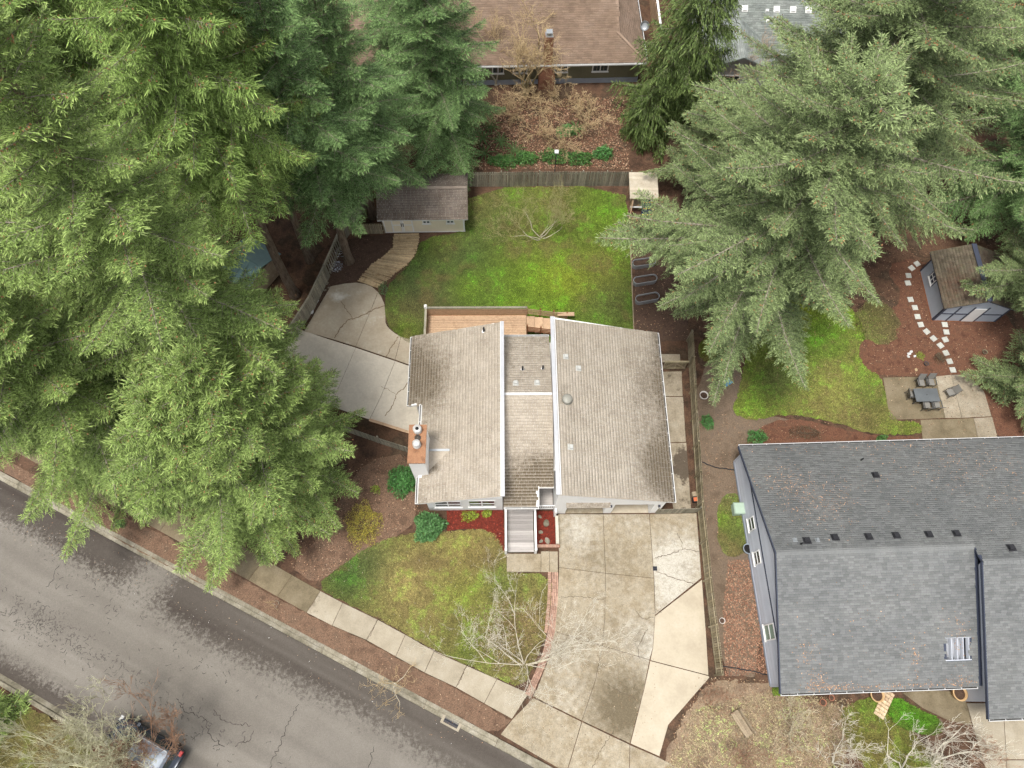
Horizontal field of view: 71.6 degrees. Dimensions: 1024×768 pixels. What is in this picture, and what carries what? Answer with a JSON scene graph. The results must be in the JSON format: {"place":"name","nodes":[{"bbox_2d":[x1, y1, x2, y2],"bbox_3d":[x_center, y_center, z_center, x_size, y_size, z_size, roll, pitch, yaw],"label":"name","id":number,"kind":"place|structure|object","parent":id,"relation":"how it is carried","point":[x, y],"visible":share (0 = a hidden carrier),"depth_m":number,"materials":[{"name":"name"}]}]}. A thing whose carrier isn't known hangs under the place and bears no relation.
{"place":"outdoors","nodes":[
{"label":"outdoors","id":0,"kind":"place"},
{"bbox_2d":[0,432,526,717],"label":"sidewalk","id":1,"kind":"structure","parent":0,"point":[324,607],"depth_m":44.53,"materials":[{"name":"concrete"}]},
{"bbox_2d":[0,481,532,767],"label":"road","id":2,"kind":"structure","parent":0,"point":[257,696],"depth_m":43.52,"materials":[{"name":"asphalt"}]},
{"bbox_2d":[105,715,185,767],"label":"parked car","id":3,"kind":"object","parent":2,"relation":"on","point":[171,763],"visible":0.43,"depth_m":40.82,"materials":[{"name":"black paint"}]},
{"bbox_2d":[0,471,552,767],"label":"kerb","id":4,"kind":"structure","parent":2,"relation":"on","point":[37,701],"depth_m":43.74,"materials":[{"name":"concrete"}]},
{"bbox_2d":[285,283,418,430],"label":"side patio","id":5,"kind":"structure","parent":0,"point":[342,312],"depth_m":52.04,"materials":[{"name":"concrete"}]},
{"bbox_2d":[358,233,419,287],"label":"log path","id":6,"kind":"structure","parent":0,"point":[398,256],"depth_m":55.15,"materials":[{"name":"wood"}]},
{"bbox_2d":[0,0,1023,767],"bbox_3d":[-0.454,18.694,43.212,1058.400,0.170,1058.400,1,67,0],"label":"ground","id":7,"kind":"structure","parent":0,"point":[288,248],"depth_m":55.32,"materials":[{"name":"soil"}]},
{"bbox_2d":[0,695,96,767],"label":"lawn","id":8,"kind":"structure","parent":7,"relation":"on","point":[33,720],"depth_m":41.75,"materials":[{"name":"green plant"}]},
{"bbox_2d":[0,689,31,743],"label":"young conifer","id":9,"kind":"object","parent":8,"relation":"on","point":[5,707],"visible":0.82,"depth_m":42.19,"materials":[{"name":"plant"}]},
{"bbox_2d":[0,675,156,767],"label":"bare tree","id":10,"kind":"object","parent":8,"relation":"on","point":[63,749],"visible":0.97,"depth_m":37.12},
{"bbox_2d":[87,670,185,767],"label":"bare tree","id":11,"kind":"object","parent":8,"relation":"on","point":[155,723],"visible":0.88,"depth_m":38.83,"materials":[{"name":"plant"}]},
{"bbox_2d":[0,165,154,428],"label":"conifer tree","id":12,"kind":"object","parent":7,"relation":"on","point":[20,207],"visible":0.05,"depth_m":41.06,"materials":[{"name":"plant"}]},
{"bbox_2d":[0,248,177,561],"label":"conifer tree","id":13,"kind":"object","parent":7,"relation":"on","point":[63,410],"visible":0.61,"depth_m":35.49,"materials":[{"name":"plant"}]},
{"bbox_2d":[64,708,146,767],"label":"bare bush","id":14,"kind":"object","parent":7,"relation":"on","point":[98,743],"visible":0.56,"depth_m":38.53,"materials":[{"name":"plant"}]},
{"bbox_2d":[0,0,270,272],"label":"conifer tree","id":15,"kind":"object","parent":7,"relation":"on","point":[80,56],"visible":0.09,"depth_m":36.27,"materials":[{"name":"plant"}]},
{"bbox_2d":[0,0,324,446],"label":"conifer tree","id":16,"kind":"object","parent":7,"relation":"on","point":[172,289],"visible":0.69,"depth_m":28.50,"materials":[{"name":"plant"}]},
{"bbox_2d":[35,0,322,299],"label":"conifer tree","id":17,"kind":"object","parent":7,"relation":"on","point":[175,85],"visible":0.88,"depth_m":34.20,"materials":[{"name":"plant"}]},
{"bbox_2d":[100,365,335,595],"bbox_3d":[-16.137,4.121,39.702,11.489,17.969,13.529,1,67,0],"label":"conifer tree","id":18,"kind":"object","parent":7,"relation":"on","point":[163,460],"visible":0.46,"depth_m":36.71,"materials":[{"name":"plant"}]},
{"bbox_2d":[111,0,337,264],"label":"conifer tree","id":19,"kind":"object","parent":7,"relation":"on","point":[309,258],"visible":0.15,"depth_m":37.94,"materials":[{"name":"plant"}]},
{"bbox_2d":[221,237,280,296],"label":"teal roof shed","id":20,"kind":"structure","parent":7,"relation":"on","point":[258,258],"depth_m":52.41,"materials":[{"name":"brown wood"}]},
{"bbox_2d":[136,330,366,567],"bbox_3d":[-14.569,2.883,39.164,12.552,19.970,11.086,-15,68,-7],"label":"conifer tree","id":21,"kind":"object","parent":7,"relation":"on","point":[242,414],"visible":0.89,"depth_m":36.19,"materials":[{"name":"plant"}]},
{"bbox_2d":[0,459,510,730],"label":"planting strip","id":22,"kind":"object","parent":7,"relation":"on","point":[253,594],"visible":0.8,"depth_m":44.45,"materials":[{"name":"brown soil"}]},
{"bbox_2d":[10,467,502,725],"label":"bark chips","id":23,"kind":"object","parent":22,"relation":"on","point":[292,618],"visible":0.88,"depth_m":44.40,"materials":[{"name":"brown wood"}]},
{"bbox_2d":[359,660,419,721],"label":"bare tree","id":24,"kind":"object","parent":22,"relation":"on","point":[389,682],"visible":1,"depth_m":42.12,"materials":[{"name":"brown plant"}]},
{"bbox_2d":[223,0,402,265],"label":"conifer tree","id":25,"kind":"object","parent":7,"relation":"on","point":[328,170],"visible":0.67,"depth_m":41.64,"materials":[{"name":"plant"}]},
{"bbox_2d":[286,194,366,339],"bbox_3d":[-13.920,-9.150,54.076,0.533,1.780,13.217,18,68,7],"label":"board fence","id":26,"kind":"object","parent":7,"relation":"on","point":[319,284],"visible":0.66,"depth_m":53.23,"materials":[{"name":"wood"}]},
{"bbox_2d":[305,234,392,316],"bbox_3d":[-13.362,-8.869,54.893,3.541,0.001,9.777,37,71,14],"label":"mulch bed","id":27,"kind":"object","parent":7,"relation":"on","point":[360,253],"visible":0.81,"depth_m":55.34,"materials":[{"name":"soil"}]},
{"bbox_2d":[289,454,417,581],"bbox_3d":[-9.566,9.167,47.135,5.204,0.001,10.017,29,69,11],"label":"needle bed","id":28,"kind":"object","parent":7,"relation":"on","point":[328,556],"visible":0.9,"depth_m":47.21,"materials":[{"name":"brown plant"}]},
{"bbox_2d":[343,499,383,551],"bbox_3d":[-9.788,9.110,46.630,2.688,1.072,3.222,-20,68,-9],"label":"shrub","id":29,"kind":"object","parent":28,"relation":"on","point":[365,514],"visible":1,"depth_m":46.58,"materials":[{"name":"plant"}]},
{"bbox_2d":[386,464,415,499],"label":"shrub","id":30,"kind":"object","parent":28,"relation":"on","point":[406,478],"visible":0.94,"depth_m":47.67,"materials":[{"name":"green plant"}]},
{"bbox_2d":[275,0,433,229],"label":"conifer tree","id":31,"kind":"object","parent":7,"relation":"on","point":[360,84],"visible":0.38,"depth_m":43.76,"materials":[{"name":"plant"}]},
{"bbox_2d":[332,421,407,451],"bbox_3d":[-10.269,3.416,48.923,7.826,1.330,0.211,18,68,7],"label":"board fence","id":32,"kind":"object","parent":7,"relation":"on","point":[377,439],"visible":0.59,"depth_m":48.72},
{"bbox_2d":[337,0,465,115],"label":"conifer tree","id":33,"kind":"object","parent":7,"relation":"on","point":[382,8],"visible":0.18,"depth_m":52.72,"materials":[{"name":"plant"}]},
{"bbox_2d":[376,173,467,232],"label":"cream shed","id":34,"kind":"structure","parent":7,"relation":"on","point":[440,204],"depth_m":54.15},
{"bbox_2d":[413,510,448,542],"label":"shrub","id":35,"kind":"object","parent":7,"relation":"on","point":[429,518],"visible":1,"depth_m":46.34,"materials":[{"name":"green plant"}]},
{"bbox_2d":[367,0,505,190],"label":"conifer tree","id":36,"kind":"object","parent":7,"relation":"on","point":[433,82],"visible":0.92,"depth_m":50.65,"materials":[{"name":"plant"}]},
{"bbox_2d":[321,528,552,686],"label":"lawn front","id":37,"kind":"structure","parent":7,"relation":"on","point":[350,583],"depth_m":45.33,"materials":[{"name":"green plant"}]},
{"bbox_2d":[470,602,537,679],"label":"fallen leaves","id":38,"kind":"object","parent":37,"relation":"on","point":[506,639],"visible":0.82,"depth_m":44.33,"materials":[{"name":"plant"}]},
{"bbox_2d":[404,546,646,729],"bbox_3d":[0.931,14.442,40.598,11.655,8.204,8.614,30,70,12],"label":"bare tree","id":39,"kind":"object","parent":37,"relation":"on","point":[540,660],"visible":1,"depth_m":41.15,"materials":[{"name":"beige plant"}]},
{"bbox_2d":[447,510,504,550],"bbox_3d":[-2.428,9.674,46.973,3.947,0.001,2.839,1,67,0],"label":"mulch bed","id":40,"kind":"object","parent":7,"relation":"on","point":[484,522],"visible":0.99,"depth_m":47.18,"materials":[{"name":"wood"}]},
{"bbox_2d":[468,7,518,85],"bbox_3d":[-2.193,-29.204,60.194,6.461,6.815,4.722,7,67,2],"label":"bare tree","id":41,"kind":"object","parent":7,"relation":"on","point":[501,25],"visible":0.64,"depth_m":59.35,"materials":[{"name":"brown plant"}]},
{"bbox_2d":[349,0,648,89],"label":"brown roof house","id":42,"kind":"structure","parent":7,"relation":"on","point":[596,40],"depth_m":60.21,"materials":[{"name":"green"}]},
{"bbox_2d":[487,153,519,170],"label":"ivy bush","id":43,"kind":"object","parent":7,"relation":"on","point":[501,157],"visible":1,"depth_m":58.77,"materials":[{"name":"green plant"}]},
{"bbox_2d":[483,79,532,125],"bbox_3d":[-0.306,-23.735,59.881,4.423,3.463,3.823,1,67,0],"label":"bramble bush","id":44,"kind":"object","parent":7,"relation":"on","point":[511,103],"visible":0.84,"depth_m":59.92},
{"bbox_2d":[385,186,633,342],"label":"lawn","id":45,"kind":"structure","parent":7,"relation":"on","point":[571,266],"depth_m":55.17,"materials":[{"name":"green plant"}]},
{"bbox_2d":[424,304,573,334],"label":"wooden deck","id":46,"kind":"structure","parent":45,"relation":"on","point":[515,319],"depth_m":52.26,"materials":[{"name":"brown wood"}]},
{"bbox_2d":[473,175,575,254],"bbox_3d":[0.958,-12.642,54.071,8.074,4.967,5.068,1,67,0],"label":"bare tree","id":47,"kind":"object","parent":45,"relation":"on","point":[554,216],"visible":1,"depth_m":54.35,"materials":[{"name":"brown plant"}]},
{"bbox_2d":[503,74,555,126],"bbox_3d":[1.191,-24.373,60.406,4.831,2.830,3.365,-21,68,-9],"label":"bramble bush","id":48,"kind":"object","parent":7,"relation":"on","point":[522,100],"visible":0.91,"depth_m":60.40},
{"bbox_2d":[503,488,556,553],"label":"entry steps","id":49,"kind":"structure","parent":7,"relation":"on","point":[520,528],"depth_m":46.56,"materials":[{"name":"concrete"}]},
{"bbox_2d":[507,551,557,571],"bbox_3d":[1.315,11.545,46.150,3.330,0.250,1.390,1,67,0],"label":"entrance pad","id":50,"kind":"object","parent":7,"relation":"on","point":[545,561],"visible":0.99,"depth_m":46.04,"materials":[{"name":"concrete"}]},
{"bbox_2d":[497,0,568,103],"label":"bare tree","id":51,"kind":"object","parent":7,"relation":"on","point":[519,55],"visible":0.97,"depth_m":58.03,"materials":[{"name":"brown plant"}]},
{"bbox_2d":[505,97,563,146],"bbox_3d":[2.035,-21.789,59.395,4.525,3.073,4.380,-17,68,-8],"label":"bramble bush","id":52,"kind":"object","parent":7,"relation":"on","point":[545,128],"visible":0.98,"depth_m":59.51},
{"bbox_2d":[407,316,675,513],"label":"split level house","id":53,"kind":"structure","parent":7,"relation":"on","point":[573,414],"depth_m":45.70,"materials":[{"name":"white paint"}]},
{"bbox_2d":[525,572,557,696],"bbox_3d":[2.108,15.576,44.457,1.118,0.079,7.611,11,67,4],"label":"brick edging","id":54,"kind":"object","parent":7,"relation":"on","point":[546,629],"visible":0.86,"depth_m":44.70,"materials":[{"name":"brick"}]},
{"bbox_2d":[457,96,629,169],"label":"fallen leaves","id":55,"kind":"object","parent":7,"relation":"on","point":[580,148],"visible":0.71,"depth_m":60.34,"materials":[{"name":"plant"}]},
{"bbox_2d":[537,511,555,544],"bbox_3d":[2.259,9.566,47.065,1.280,0.001,2.370,1,67,0],"label":"mulch bed side","id":56,"kind":"object","parent":7,"relation":"on","point":[549,527],"visible":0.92,"depth_m":47.08,"materials":[{"name":"wood"}]},
{"bbox_2d":[468,170,631,186],"bbox_3d":[2.644,-16.640,57.464,13.949,1.831,0.178,0,67,-1],"label":"board fence","id":57,"kind":"object","parent":7,"relation":"on","point":[512,181],"visible":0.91,"depth_m":57.48,"materials":[{"name":"wood"}]},
{"bbox_2d":[537,146,571,164],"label":"ivy bush","id":58,"kind":"object","parent":7,"relation":"on","point":[548,156],"visible":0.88,"depth_m":59.00,"materials":[{"name":"green plant"}]},
{"bbox_2d":[542,116,593,161],"bbox_3d":[4.618,-20.052,58.499,4.329,2.774,4.120,1,67,0],"label":"bramble bush","id":59,"kind":"object","parent":7,"relation":"on","point":[568,143],"visible":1,"depth_m":58.64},
{"bbox_2d":[542,74,593,108],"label":"bramble bush","id":60,"kind":"object","parent":7,"relation":"on","point":[555,92],"visible":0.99,"depth_m":60.55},
{"bbox_2d":[567,150,592,166],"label":"ivy bush","id":61,"kind":"object","parent":7,"relation":"on","point":[575,154],"visible":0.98,"depth_m":58.93,"materials":[{"name":"green plant"}]},
{"bbox_2d":[567,95,618,134],"bbox_3d":[6.666,-22.874,59.721,3.184,2.810,5.100,-29,70,-13],"label":"bramble bush","id":62,"kind":"object","parent":7,"relation":"on","point":[585,116],"visible":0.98,"depth_m":59.75,"materials":[{"name":"plant"}]},
{"bbox_2d":[627,172,658,219],"bbox_3d":[10.364,-14.927,56.607,2.250,2.194,3.055,0,67,0],"label":"play hut","id":63,"kind":"object","parent":7,"relation":"on","point":[640,181],"visible":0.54,"depth_m":56.01,"materials":[{"name":"brown wood"}]},
{"bbox_2d":[618,77,677,155],"bbox_3d":[10.864,-21.513,58.066,3.934,8.770,4.434,-19,68,-9],"label":"weeping cedar","id":64,"kind":"object","parent":7,"relation":"on","point":[641,127],"visible":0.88,"depth_m":56.98,"materials":[{"name":"green plant"}]},
{"bbox_2d":[634,213,688,341],"bbox_3d":[11.368,-8.474,54.984,4.232,0.001,11.634,1,67,0],"label":"bark strip","id":65,"kind":"object","parent":7,"relation":"on","point":[669,327],"visible":0.55,"depth_m":53.73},
{"bbox_2d":[635,292,659,304],"bbox_3d":[10.240,-6.476,53.860,1.881,0.480,0.651,-11,67,-5],"label":"trough planter","id":66,"kind":"object","parent":65,"relation":"on","point":[646,298],"visible":1,"depth_m":53.79,"materials":[{"name":"metal"}]},
{"bbox_2d":[608,0,743,164],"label":"weeping cedar","id":67,"kind":"object","parent":7,"relation":"on","point":[685,71],"visible":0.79,"depth_m":53.11,"materials":[{"name":"plant"}]},
{"bbox_2d":[639,82,747,209],"bbox_3d":[15.017,-18.329,53.815,8.999,10.478,8.732,-41,73,-16],"label":"conifer tree","id":68,"kind":"object","parent":7,"relation":"on","point":[679,156],"visible":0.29,"depth_m":53.31,"materials":[{"name":"plant"}]},
{"bbox_2d":[686,330,723,675],"bbox_3d":[12.581,7.012,47.357,0.437,1.869,23.055,1,67,0],"label":"board fence","id":69,"kind":"object","parent":7,"relation":"on","point":[697,459],"visible":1,"depth_m":46.66,"materials":[{"name":"wood"}]},
{"bbox_2d":[697,360,788,676],"bbox_3d":[14.583,8.141,47.835,8.973,0.001,20.655,22,68,8],"label":"dirt strip","id":70,"kind":"object","parent":7,"relation":"on","point":[729,442],"visible":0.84,"depth_m":48.46,"materials":[{"name":"soil"}]},
{"bbox_2d":[717,493,745,557],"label":"lawn side","id":71,"kind":"structure","parent":70,"relation":"on","point":[731,540],"depth_m":47.15,"materials":[{"name":"green plant"}]},
{"bbox_2d":[723,560,766,675],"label":"fallen leaves","id":72,"kind":"object","parent":70,"relation":"on","point":[752,611],"visible":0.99,"depth_m":44.75,"materials":[{"name":"plant"}]},
{"bbox_2d":[666,679,852,767],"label":"dry garden","id":73,"kind":"object","parent":7,"relation":"on","point":[670,747],"visible":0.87,"depth_m":42.38,"materials":[{"name":"plant"}]},
{"bbox_2d":[699,682,739,718],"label":"bare bush","id":74,"kind":"object","parent":73,"relation":"on","point":[721,695],"visible":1,"depth_m":41.88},
{"bbox_2d":[730,709,755,737],"bbox_3d":[13.693,20.141,42.141,0.560,0.920,1.500,-28,70,-12],"label":"wooden bench","id":75,"kind":"object","parent":73,"relation":"on","point":[736,716],"visible":0.98,"depth_m":42.13,"materials":[{"name":"brown wood"}]},
{"bbox_2d":[723,739,781,767],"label":"bare bush","id":76,"kind":"object","parent":73,"relation":"on","point":[745,757],"visible":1,"depth_m":40.34,"materials":[{"name":"plant"}]},
{"bbox_2d":[665,677,852,767],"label":"fallen leaves","id":77,"kind":"object","parent":73,"relation":"on","point":[755,727],"visible":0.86,"depth_m":42.44,"materials":[{"name":"plant"}]},
{"bbox_2d":[772,696,827,761],"bbox_3d":[16.329,19.793,40.590,2.803,4.235,4.334,27,69,11],"label":"bare bush","id":78,"kind":"object","parent":73,"relation":"on","point":[797,714],"visible":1,"depth_m":40.45,"materials":[{"name":"plant"}]},
{"bbox_2d":[816,705,883,767],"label":"bare bush","id":79,"kind":"object","parent":73,"relation":"on","point":[851,753],"visible":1,"depth_m":39.81,"materials":[{"name":"plant"}]},
{"bbox_2d":[593,30,936,406],"bbox_3d":[13.440,-9.482,41.806,15.264,25.491,18.632,23,68,9],"label":"conifer tree","id":80,"kind":"object","parent":7,"relation":"on","point":[772,233],"visible":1,"depth_m":36.27,"materials":[{"name":"plant"}]},
{"bbox_2d":[688,0,869,93],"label":"grey roof house","id":81,"kind":"structure","parent":7,"relation":"on","point":[753,12],"depth_m":60.31,"materials":[{"name":"grey"}]},
{"bbox_2d":[733,290,922,435],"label":"lawn","id":82,"kind":"structure","parent":7,"relation":"on","point":[751,399],"depth_m":51.35,"materials":[{"name":"green plant"}]},
{"bbox_2d":[634,216,1023,435],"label":"bark chips","id":83,"kind":"object","parent":7,"relation":"on","point":[877,343],"visible":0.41,"depth_m":52.79,"materials":[{"name":"brown wood"}]},
{"bbox_2d":[746,419,920,443],"bbox_3d":[22.507,3.690,49.834,12.591,0.001,2.478,1,67,0],"label":"border bed","id":84,"kind":"object","parent":7,"relation":"on","point":[830,434],"visible":0.6,"depth_m":49.89,"materials":[{"name":"soil"}]},
{"bbox_2d":[665,0,1023,312],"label":"conifer tree","id":85,"kind":"object","parent":7,"relation":"on","point":[919,23],"visible":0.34,"depth_m":38.54,"materials":[{"name":"plant"}]},
{"bbox_2d":[733,436,1023,721],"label":"neighbour house","id":86,"kind":"structure","parent":7,"relation":"on","point":[876,566],"depth_m":41.24,"materials":[{"name":"grey"}]},
{"bbox_2d":[888,698,942,735],"bbox_3d":[24.219,20.178,42.628,3.344,0.159,1.713,26,69,10],"label":"ground cover","id":87,"kind":"object","parent":7,"relation":"on","point":[900,706],"visible":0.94,"depth_m":42.69,"materials":[{"name":"green plant"}]},
{"bbox_2d":[859,259,1023,436],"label":"bark garden","id":88,"kind":"object","parent":7,"relation":"on","point":[886,358],"visible":0.69,"depth_m":52.73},
{"bbox_2d":[855,299,900,344],"bbox_3d":[27.526,-4.725,53.454,3.622,0.127,3.895,1,67,0],"label":"lawn shade","id":89,"kind":"object","parent":88,"relation":"on","point":[866,316],"visible":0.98,"depth_m":53.47,"materials":[{"name":"green plant"}]},
{"bbox_2d":[905,261,955,372],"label":"stepping stones","id":90,"kind":"object","parent":88,"relation":"on","point":[933,338],"visible":1,"depth_m":53.35,"materials":[{"name":"stone"}]},
{"bbox_2d":[919,244,1013,322],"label":"blue shed","id":91,"kind":"structure","parent":88,"relation":"on","point":[944,273],"depth_m":52.42,"materials":[{"name":"wood"}]},
{"bbox_2d":[901,0,1023,193],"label":"conifer tree","id":92,"kind":"object","parent":7,"relation":"on","point":[1018,14],"visible":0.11,"depth_m":47.80,"materials":[{"name":"plant"}]},
{"bbox_2d":[912,75,1023,254],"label":"conifer tree","id":93,"kind":"object","parent":7,"relation":"on","point":[980,212],"visible":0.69,"depth_m":52.74,"materials":[{"name":"plant"}]},
{"bbox_2d":[926,716,1023,767],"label":"bare tree","id":94,"kind":"object","parent":7,"relation":"on","point":[960,752],"visible":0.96,"depth_m":38.98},
{"bbox_2d":[954,0,1023,144],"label":"conifer tree","id":95,"kind":"object","parent":7,"relation":"on","point":[1010,84],"visible":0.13,"depth_m":56.72,"materials":[{"name":"plant"}]},
{"bbox_2d":[959,328,1023,429],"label":"conifer tree","id":96,"kind":"object","parent":7,"relation":"on","point":[1000,373],"visible":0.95,"depth_m":50.48,"materials":[{"name":"plant"}]},
{"bbox_2d":[960,207,1023,312],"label":"conifer tree","id":97,"kind":"object","parent":7,"relation":"on","point":[1012,272],"visible":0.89,"depth_m":50.21,"materials":[{"name":"plant"}]},
{"bbox_2d":[969,734,1019,767],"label":"bare bush","id":98,"kind":"object","parent":7,"relation":"on","point":[986,750],"visible":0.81,"depth_m":40.81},
{"bbox_2d":[501,513,708,767],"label":"driveway","id":99,"kind":"structure","parent":0,"point":[677,630],"depth_m":44.25,"materials":[{"name":"concrete"}]},
{"bbox_2d":[661,354,690,508],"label":"side path","id":100,"kind":"structure","parent":0,"point":[674,405],"depth_m":49.83,"materials":[{"name":"concrete"}]},
{"bbox_2d":[841,697,942,767],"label":"lawn","id":101,"kind":"structure","parent":0,"point":[874,730],"depth_m":42.27,"materials":[{"name":"green plant"}]},
{"bbox_2d":[874,692,894,719],"bbox_3d":[22.534,19.372,43.008,0.639,0.109,1.714,33,70,13],"label":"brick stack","id":102,"kind":"object","parent":101,"relation":"on","point":[888,699],"visible":0.91,"depth_m":42.93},
{"bbox_2d":[878,710,977,767],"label":"bare tree","id":103,"kind":"object","parent":101,"relation":"on","point":[931,763],"visible":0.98,"depth_m":39.15,"materials":[{"name":"plant"}]},
{"bbox_2d":[903,691,971,724],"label":"neighbour path","id":104,"kind":"structure","parent":0,"point":[947,705],"depth_m":43.05,"materials":[{"name":"concrete"}]},
{"bbox_2d":[883,374,996,438],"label":"neighbour patio","id":105,"kind":"structure","parent":0,"point":[899,403],"depth_m":50.72,"materials":[{"name":"concrete"}]},
{"bbox_2d":[912,388,939,403],"bbox_3d":[29.427,0.909,50.684,1.700,0.754,1.000,0,67,-1],"label":"patio table","id":106,"kind":"object","parent":105,"relation":"on","point":[926,394],"visible":0.95,"depth_m":50.35,"materials":[{"name":"grey metal"}]},
{"bbox_2d":[967,703,1023,767],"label":"neighbour driveway","id":107,"kind":"structure","parent":0,"point":[1012,731],"depth_m":42.39,"materials":[{"name":"concrete"}]},
{"bbox_3d":[34.960,0.419,51.180,0.798,0.400,0.798,1,67,0],"label":"plant pot","id":108,"kind":"object","parent":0,"visible":0},
{"bbox_2d":[985,370,1023,406],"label":"potted evergreen","id":109,"kind":"object","parent":108,"relation":"in","point":[1006,396],"visible":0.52,"depth_m":50.27,"materials":[{"name":"plant"}]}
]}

